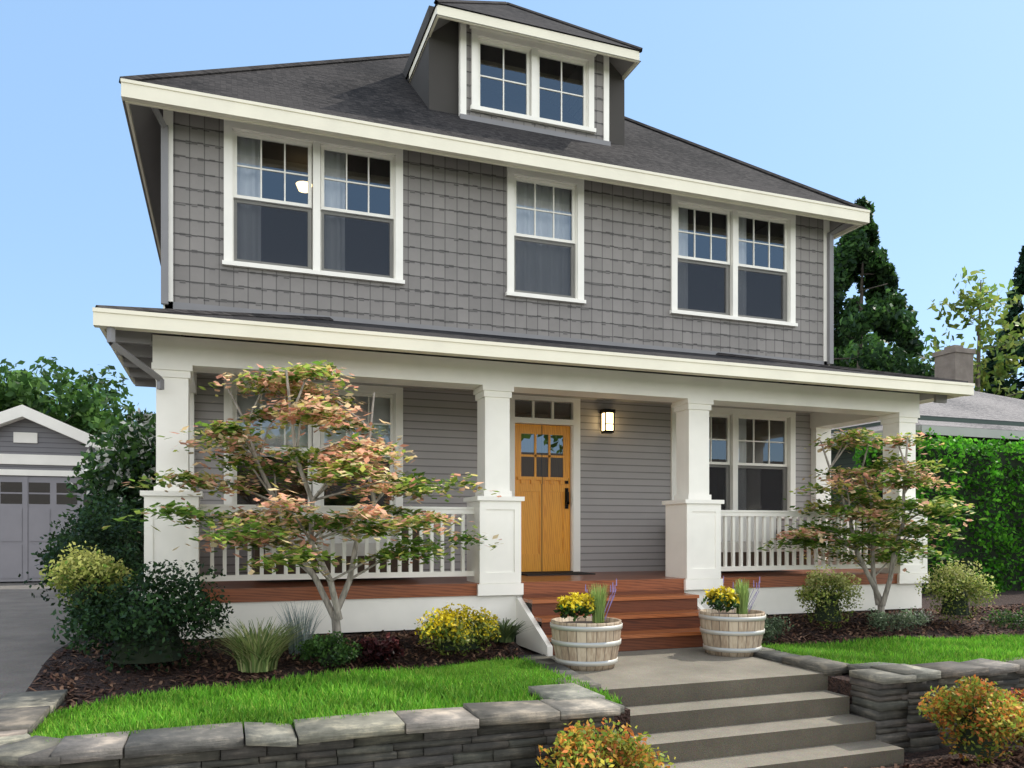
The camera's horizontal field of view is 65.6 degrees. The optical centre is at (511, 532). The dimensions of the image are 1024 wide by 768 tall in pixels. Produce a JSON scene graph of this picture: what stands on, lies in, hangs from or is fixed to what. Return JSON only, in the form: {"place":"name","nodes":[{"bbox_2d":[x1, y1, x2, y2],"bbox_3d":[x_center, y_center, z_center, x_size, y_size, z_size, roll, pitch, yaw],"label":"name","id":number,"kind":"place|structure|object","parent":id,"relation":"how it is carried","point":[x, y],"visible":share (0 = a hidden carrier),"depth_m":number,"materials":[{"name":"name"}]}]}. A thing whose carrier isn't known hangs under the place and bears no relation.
{"place":"outdoors","nodes":[
{"label":"outdoors","id":0,"kind":"place"},
{"bbox_2d":[0,419,95,477],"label":"garage walls","id":1,"kind":"structure","parent":0,"point":[51,442],"depth_m":19.24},
{"bbox_2d":[0,476,97,581],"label":"garage door","id":2,"kind":"structure","parent":1,"relation":"in","point":[24,525],"depth_m":19.14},
{"bbox_2d":[0,405,106,476],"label":"garage trim","id":3,"kind":"structure","parent":1,"relation":"attached to","point":[14,414],"depth_m":19.09,"materials":[{"name":"white wood"}]},
{"bbox_2d":[0,581,138,699],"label":"driveway","id":4,"kind":"structure","parent":0,"point":[28,645],"depth_m":10.43,"materials":[{"name":"grey concrete"}]},
{"bbox_2d":[296,181,307,192],"bbox_3d":[-3.049,-5.055,11.660,0.240,0.090,0.234,0,0,-20],"label":"ceiling light","id":5,"kind":"object","parent":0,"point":[302,186],"visible":0.7,"depth_m":11.59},
{"bbox_2d":[11,655,622,743],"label":"lawn","id":6,"kind":"structure","parent":0,"point":[281,704],"depth_m":5.93,"materials":[{"name":"green plant"}]},
{"bbox_2d":[237,137,745,462],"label":"house curtains","id":7,"kind":"object","parent":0,"point":[248,154],"depth_m":10.62,"materials":[{"name":"white fabric"}]},
{"bbox_2d":[173,10,822,360],"bbox_3d":[-1.220,-5.100,16.051,10.000,4.900,10.000,0,0,-20],"label":"shingle siding","id":8,"kind":"object","parent":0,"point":[454,242],"visible":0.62,"depth_m":11.03,"materials":[{"name":"grey wood"}]},
{"bbox_2d":[107,107,847,389],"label":"downspouts","id":9,"kind":"object","parent":8,"relation":"attached to","point":[112,343],"visible":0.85,"depth_m":10.76,"materials":[{"name":"grey metal"}]},
{"bbox_2d":[150,341,815,413],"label":"porch ceiling","id":10,"kind":"structure","parent":8,"relation":"attached to","point":[461,390],"depth_m":11.14,"materials":[{"name":"paint"}]},
{"bbox_2d":[100,14,947,402],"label":"roof soffit","id":11,"kind":"structure","parent":8,"relation":"attached to","point":[148,136],"depth_m":10.98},
{"bbox_2d":[140,2,918,378],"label":"roof shingles","id":12,"kind":"object","parent":11,"relation":"on","point":[384,92],"visible":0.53,"depth_m":11.38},
{"bbox_2d":[95,0,967,382],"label":"roof hip caps","id":13,"kind":"object","parent":12,"relation":"on","point":[235,70],"visible":0.58,"depth_m":11.64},
{"bbox_2d":[100,5,961,403],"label":"roof fascia","id":14,"kind":"structure","parent":11,"relation":"attached to","point":[492,23],"depth_m":11.31,"materials":[{"name":"white wood"}]},
{"bbox_2d":[92,78,974,395],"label":"gutters","id":15,"kind":"object","parent":11,"relation":"attached to","point":[218,106],"visible":1,"depth_m":9.51,"materials":[{"name":"white metal"}]},
{"bbox_2d":[181,2,889,391],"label":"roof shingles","id":16,"kind":"object","parent":11,"relation":"on","point":[583,38],"visible":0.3,"depth_m":12.12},
{"bbox_2d":[140,22,929,638],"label":"house trim","id":17,"kind":"structure","parent":8,"relation":"attached to","point":[692,530],"depth_m":10.10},
{"bbox_2d":[199,504,886,581],"bbox_3d":[0.775,0.110,10.554,9.720,0.800,1.695,0,0,-20],"label":"porch railing","id":18,"kind":"object","parent":8,"relation":"attached to","point":[463,511],"visible":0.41,"depth_m":9.19,"materials":[{"name":"white wood"}]},
{"bbox_2d":[521,478,572,572],"bbox_3d":[0.442,-0.100,11.367,0.900,1.360,0.100,0,0,-20],"label":"door hardware","id":19,"kind":"object","parent":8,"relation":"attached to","point":[566,497],"visible":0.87,"depth_m":11.47,"materials":[{"name":"black metal"}]},
{"bbox_2d":[600,409,614,433],"bbox_3d":[1.387,-1.610,11.578,0.170,0.340,0.190,0,0,-20],"label":"wall lantern","id":20,"kind":"object","parent":8,"relation":"attached to","point":[605,411],"visible":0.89,"depth_m":11.52,"materials":[{"name":"black metal"}]},
{"bbox_2d":[602,413,612,430],"bbox_3d":[1.390,-1.603,11.568,0.120,0.255,0.120,0,0,-20],"label":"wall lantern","id":21,"kind":"object","parent":20,"relation":"in","point":[609,417],"visible":0.86,"depth_m":11.52,"materials":[{"name":"white glass"}]},
{"bbox_2d":[194,339,810,574],"bbox_3d":[-1.220,-0.800,16.051,10.000,3.700,10.000,0,0,-20],"label":"lap siding","id":22,"kind":"object","parent":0,"point":[625,479],"visible":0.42,"depth_m":11.60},
{"bbox_2d":[515,424,569,571],"bbox_3d":[0.431,-0.487,11.397,0.880,2.095,0.085,0,0,-20],"label":"front door","id":23,"kind":"structure","parent":22,"relation":"in","point":[545,529],"depth_m":11.39,"materials":[{"name":"orange wood"}]},
{"bbox_2d":[234,197,786,510],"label":"house window screens","id":24,"kind":"object","parent":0,"point":[272,233],"visible":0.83,"depth_m":11.32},
{"bbox_2d":[237,5,783,505],"bbox_3d":[-0.043,-3.445,12.816,9.860,8.290,2.885,0,0,-20],"label":"house interior","id":25,"kind":"object","parent":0,"point":[435,81],"visible":0.09,"depth_m":12.80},
{"bbox_2d":[0,0,1023,420],"label":"sky","id":26,"kind":"structure","parent":0,"point":[913,108],"materials":[{"name":"blue"}]},
{"bbox_2d":[264,513,798,556],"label":"porch sofa cushions","id":27,"kind":"object","parent":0,"point":[349,547],"visible":0.14,"depth_m":11.13,"materials":[{"name":"fabric"}]},
{"bbox_2d":[200,569,896,602],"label":"porch deck","id":28,"kind":"structure","parent":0,"point":[290,590],"depth_m":9.35,"materials":[{"name":"brown wood"}]},
{"bbox_2d":[252,514,806,574],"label":"porch sofa frames","id":29,"kind":"structure","parent":28,"relation":"on","point":[338,568],"depth_m":9.56,"materials":[{"name":"white wood"}]},
{"bbox_2d":[521,572,594,575],"bbox_3d":[0.581,0.573,10.986,1.000,0.015,0.550,0,0,-20],"label":"door mat","id":30,"kind":"object","parent":28,"relation":"on","point":[551,573],"depth_m":10.88,"materials":[{"name":"brown"}]},
{"bbox_2d":[100,604,1021,737],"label":"yard soil","id":31,"kind":"structure","parent":0,"point":[840,684],"depth_m":7.17,"materials":[{"name":"brown soil"}]},
{"bbox_2d":[0,356,148,442],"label":"tree","id":32,"kind":"object","parent":31,"relation":"on","point":[20,387],"depth_m":32.85,"materials":[{"name":"green plant"}]},
{"bbox_2d":[25,590,1023,711],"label":"mulch beds","id":33,"kind":"object","parent":31,"relation":"on","point":[1012,597],"visible":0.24,"depth_m":7.35,"materials":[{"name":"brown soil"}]},
{"bbox_2d":[18,499,143,639],"bbox_3d":[-4.319,0.393,8.238,1.274,1.483,1.634,0,0,-20],"label":"shrub","id":34,"kind":"object","parent":33,"relation":"on","point":[92,538],"depth_m":8.19,"materials":[{"name":"green plant"}]},
{"bbox_2d":[39,540,137,608],"bbox_3d":[-3.766,0.397,7.044,0.812,0.650,0.819,0,0,-20],"label":"variegated shrub","id":35,"kind":"object","parent":33,"relation":"on","point":[74,569],"depth_m":6.92,"materials":[{"name":"green plant"}]},
{"bbox_2d":[39,488,143,602],"bbox_3d":[-5.127,0.260,9.849,1.386,1.664,2.455,0,0,-20],"label":"tall shrub","id":36,"kind":"object","parent":33,"relation":"on","point":[101,510],"visible":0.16,"depth_m":9.87,"materials":[{"name":"green plant"}]},
{"bbox_2d":[64,407,155,557],"bbox_3d":[-6.134,-0.636,13.146,2.216,3.084,3.663,0,0,-20],"label":"tall shrub","id":37,"kind":"object","parent":33,"relation":"on","point":[128,453],"depth_m":11.99,"materials":[{"name":"green plant"}]},
{"bbox_2d":[48,559,233,672],"bbox_3d":[-3.153,0.734,6.862,1.462,0.998,1.356,0,0,-20],"label":"shrub","id":38,"kind":"object","parent":33,"relation":"on","point":[92,614],"depth_m":6.72,"materials":[{"name":"green plant"}]},
{"bbox_2d":[197,616,312,672],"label":"ornamental grass","id":39,"kind":"object","parent":33,"relation":"on","point":[252,652],"depth_m":6.93,"materials":[{"name":"green plant"}]},
{"bbox_2d":[276,601,323,654],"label":"blue grass","id":40,"kind":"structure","parent":33,"relation":"on","point":[298,641],"depth_m":7.59,"materials":[{"name":"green plant"}]},
{"bbox_2d":[101,360,503,641],"bbox_3d":[-1.738,-0.207,7.530,3.862,2.823,2.954,0,0,-20],"label":"maple","id":41,"kind":"object","parent":33,"relation":"on","point":[320,413],"depth_m":7.28,"materials":[{"name":"green plant"}]},
{"bbox_2d":[291,630,361,667],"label":"shrub","id":42,"kind":"object","parent":33,"relation":"on","point":[313,647],"depth_m":7.22,"materials":[{"name":"green plant"}]},
{"bbox_2d":[354,632,404,664],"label":"shrub","id":43,"kind":"object","parent":33,"relation":"on","point":[374,649],"visible":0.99,"depth_m":7.45,"materials":[{"name":"brown plant"}]},
{"bbox_2d":[414,602,500,655],"bbox_3d":[-0.516,0.953,7.811,0.931,0.538,0.719,0,0,-20],"label":"yellow flowering shrub","id":44,"kind":"object","parent":33,"relation":"on","point":[451,620],"depth_m":7.73,"materials":[{"name":"yellow plant"}]},
{"bbox_2d":[494,617,533,642],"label":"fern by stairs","id":45,"kind":"object","parent":33,"relation":"on","point":[507,634],"visible":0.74,"depth_m":8.29,"materials":[{"name":"green plant"}]},
{"bbox_2d":[762,614,793,642],"bbox_3d":[2.851,1.081,9.052,0.649,0.355,0.478,0,0,-41],"label":"sage","id":46,"kind":"object","parent":33,"relation":"on","point":[770,630],"visible":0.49,"depth_m":8.98,"materials":[{"name":"green plant"}]},
{"bbox_2d":[762,603,1023,644],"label":"mulch chips","id":47,"kind":"object","parent":33,"relation":"on","point":[1014,608],"visible":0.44,"depth_m":9.93,"materials":[{"name":"brown wood"}]},
{"bbox_2d":[795,564,863,628],"bbox_3d":[3.814,0.781,9.591,0.790,0.783,0.914,0,0,-20],"label":"round shrub","id":48,"kind":"object","parent":47,"relation":"on","point":[812,592],"depth_m":9.47,"materials":[{"name":"green plant"}]},
{"bbox_2d":[914,560,1000,622],"bbox_3d":[5.728,0.746,10.173,0.963,0.822,0.814,0,0,-20],"label":"round shrub","id":49,"kind":"object","parent":47,"relation":"on","point":[950,574],"depth_m":10.10,"materials":[{"name":"green plant"}]},
{"bbox_2d":[865,607,929,631],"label":"shrub","id":50,"kind":"object","parent":33,"relation":"on","point":[881,621],"visible":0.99,"depth_m":9.71,"materials":[{"name":"green plant"}]},
{"bbox_2d":[889,606,933,625],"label":"shrub","id":51,"kind":"object","parent":33,"relation":"on","point":[916,613],"visible":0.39,"depth_m":10.12,"materials":[{"name":"green plant"}]},
{"bbox_2d":[852,427,1023,593],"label":"hedge","id":52,"kind":"object","parent":33,"relation":"attached to","point":[962,444],"depth_m":14.61,"materials":[{"name":"green plant"}]},
{"bbox_2d":[981,607,1023,629],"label":"shrub","id":53,"kind":"object","parent":33,"relation":"on","point":[1010,618],"visible":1,"depth_m":10.22,"materials":[{"name":"green plant"}]},
{"bbox_2d":[209,609,900,642],"bbox_3d":[0.772,1.115,10.577,9.900,0.770,1.550,0,0,-20],"label":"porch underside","id":54,"kind":"object","parent":31,"relation":"on","point":[510,629],"depth_m":8.91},
{"bbox_2d":[548,647,903,767],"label":"concrete steps","id":55,"kind":"structure","parent":31,"relation":"on","point":[695,707],"depth_m":6.69,"materials":[{"name":"concrete"}]},
{"bbox_2d":[551,616,620,670],"bbox_3d":[0.719,1.075,7.711,0.680,0.450,0.680,0,0,-20],"label":"barrel planter","id":56,"kind":"object","parent":55,"relation":"on","point":[586,654],"visible":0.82,"depth_m":7.44,"materials":[{"name":"brown wood"}]},
{"bbox_2d":[550,622,622,666],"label":"barrel hoops","id":57,"kind":"object","parent":56,"relation":"attached to","point":[586,645],"visible":0.62,"depth_m":7.43,"materials":[{"name":"white metal"}]},
{"bbox_2d":[565,621,610,623],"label":"planter soil","id":58,"kind":"structure","parent":56,"relation":"on","point":[587,622],"depth_m":7.88,"materials":[{"name":"brown soil"}]},
{"bbox_2d":[553,593,595,621],"bbox_3d":[0.618,0.715,7.652,0.429,0.285,0.384,0,0,-20],"label":"barrel marigold","id":59,"kind":"object","parent":58,"relation":"on","point":[569,608],"visible":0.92,"depth_m":7.57,"materials":[{"name":"yellow plant"}]},
{"bbox_2d":[557,592,594,606],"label":"marigold flower","id":60,"kind":"object","parent":59,"relation":"attached to","point":[582,598],"visible":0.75,"depth_m":7.61,"materials":[{"name":"yellow plant"}]},
{"bbox_2d":[588,583,608,622],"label":"ornamental grass","id":61,"kind":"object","parent":58,"relation":"on","point":[599,610],"visible":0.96,"depth_m":7.71,"materials":[{"name":"green plant"}]},
{"bbox_2d":[585,579,616,618],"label":"lavender flowers","id":62,"kind":"object","parent":58,"relation":"on","point":[613,589],"visible":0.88,"depth_m":7.80,"materials":[{"name":"purple plant"}]},
{"bbox_2d":[516,591,703,655],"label":"porch stringers","id":63,"kind":"object","parent":55,"relation":"on","point":[534,638],"visible":0.53,"depth_m":8.85,"materials":[{"name":"white paint"}]},
{"bbox_2d":[523,590,702,654],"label":"porch steps","id":64,"kind":"structure","parent":63,"relation":"attached to","point":[632,644],"depth_m":9.17,"materials":[{"name":"brown wood"}]},
{"bbox_2d":[700,608,764,656],"bbox_3d":[2.364,1.075,8.544,0.680,0.450,0.680,0,0,-20],"label":"barrel planter","id":65,"kind":"object","parent":55,"relation":"on","point":[733,642],"visible":0.81,"depth_m":8.28,"materials":[{"name":"brown wood"}]},
{"bbox_2d":[701,589,739,611],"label":"flower foliage","id":66,"kind":"object","parent":65,"relation":"on","point":[716,602],"visible":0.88,"depth_m":8.37,"materials":[{"name":"yellow plant"}]},
{"bbox_2d":[704,585,738,600],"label":"marigold flower","id":67,"kind":"object","parent":66,"relation":"attached to","point":[713,591],"visible":0.88,"depth_m":8.43,"materials":[{"name":"yellow plant"}]},
{"bbox_2d":[699,612,765,652],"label":"barrel hoops","id":68,"kind":"object","parent":65,"relation":"attached to","point":[729,633],"visible":0.63,"depth_m":8.26,"materials":[{"name":"white metal"}]},
{"bbox_2d":[757,427,986,618],"bbox_3d":[4.554,-0.032,10.169,2.508,2.629,2.595,0,0,-65],"label":"tree","id":69,"kind":"object","parent":31,"relation":"on","point":[897,471],"depth_m":9.97,"materials":[{"name":"green plant"}]},
{"bbox_2d":[832,196,934,376],"bbox_3d":[13.615,-5.899,31.111,9.014,14.398,8.922,0,0,-20],"label":"tree","id":70,"kind":"object","parent":31,"relation":"on","point":[886,314],"depth_m":30.03,"materials":[{"name":"green plant"}]},
{"bbox_2d":[834,324,939,369],"bbox_3d":[17.059,-4.677,38.599,9.231,11.955,8.798,0,0,-20],"label":"tree","id":71,"kind":"object","parent":31,"relation":"on","point":[849,346],"visible":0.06,"depth_m":36.11,"materials":[{"name":"green plant"}]},
{"bbox_2d":[831,415,1023,564],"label":"neighbour walls","id":72,"kind":"structure","parent":31,"relation":"on","point":[845,460],"depth_m":18.73,"materials":[{"name":"grey"}]},
{"bbox_2d":[831,391,1023,437],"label":"neighbour roof","id":73,"kind":"structure","parent":72,"relation":"on","point":[981,405],"depth_m":20.15,"materials":[{"name":"grey"}]},
{"bbox_2d":[832,425,1023,446],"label":"neighbour fascia","id":74,"kind":"structure","parent":73,"relation":"attached to","point":[968,432],"depth_m":17.51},
{"bbox_2d":[932,345,975,382],"bbox_3d":[14.753,-3.950,26.547,0.900,4.500,0.900,0,0,-20],"label":"chimney","id":75,"kind":"object","parent":73,"relation":"on","point":[954,362],"visible":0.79,"depth_m":26.23,"materials":[{"name":"paint"}]},
{"bbox_2d":[982,245,1023,399],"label":"tree","id":76,"kind":"object","parent":31,"relation":"on","point":[1017,308],"depth_m":34.22,"materials":[{"name":"green plant"}]},
{"bbox_2d":[761,633,1023,664],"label":"lawn","id":77,"kind":"structure","parent":0,"point":[1000,647],"depth_m":8.36,"materials":[{"name":"green plant"}]},
{"bbox_2d":[877,738,1023,767],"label":"planting strip","id":78,"kind":"object","parent":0,"point":[922,756],"depth_m":6.73,"materials":[{"name":"brown soil"}]},
{"bbox_2d":[0,647,1023,767],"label":"stone retaining walls","id":79,"kind":"structure","parent":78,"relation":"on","point":[515,734],"depth_m":5.22,"materials":[{"name":"grey stone"}]},
{"bbox_2d":[536,718,675,767],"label":"spirea","id":80,"kind":"object","parent":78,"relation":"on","point":[623,751],"depth_m":5.04,"materials":[{"name":"plant"}]},
{"bbox_2d":[844,748,1023,767],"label":"mulch chips","id":81,"kind":"object","parent":78,"relation":"on","point":[948,762],"visible":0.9,"depth_m":6.44,"materials":[{"name":"brown wood"}]},
{"bbox_2d":[916,674,1023,765],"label":"spirea","id":82,"kind":"object","parent":81,"relation":"on","point":[952,705],"depth_m":6.32,"materials":[{"name":"plant"}]},
{"bbox_2d":[1006,687,1023,746],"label":"spirea","id":83,"kind":"object","parent":81,"relation":"on","point":[1021,695],"visible":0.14,"depth_m":6.77,"materials":[{"name":"orange plant"}]},
{"bbox_2d":[918,266,1023,398],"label":"tree","id":84,"kind":"object","parent":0,"point":[969,301],"depth_m":31.57,"materials":[{"name":"green plant"}]},
{"label":"barrel planter soil","id":85,"kind":"structure","parent":0,"visible":0},
{"bbox_2d":[723,576,759,610],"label":"lavender flowers","id":86,"kind":"object","parent":85,"relation":"on","point":[752,592],"visible":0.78,"depth_m":8.58,"materials":[{"name":"purple plant"}]},
{"bbox_2d":[734,579,752,613],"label":"ornamental grass","id":87,"kind":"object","parent":85,"relation":"on","point":[741,590],"visible":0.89,"depth_m":8.54,"materials":[{"name":"green plant"}]}
]}

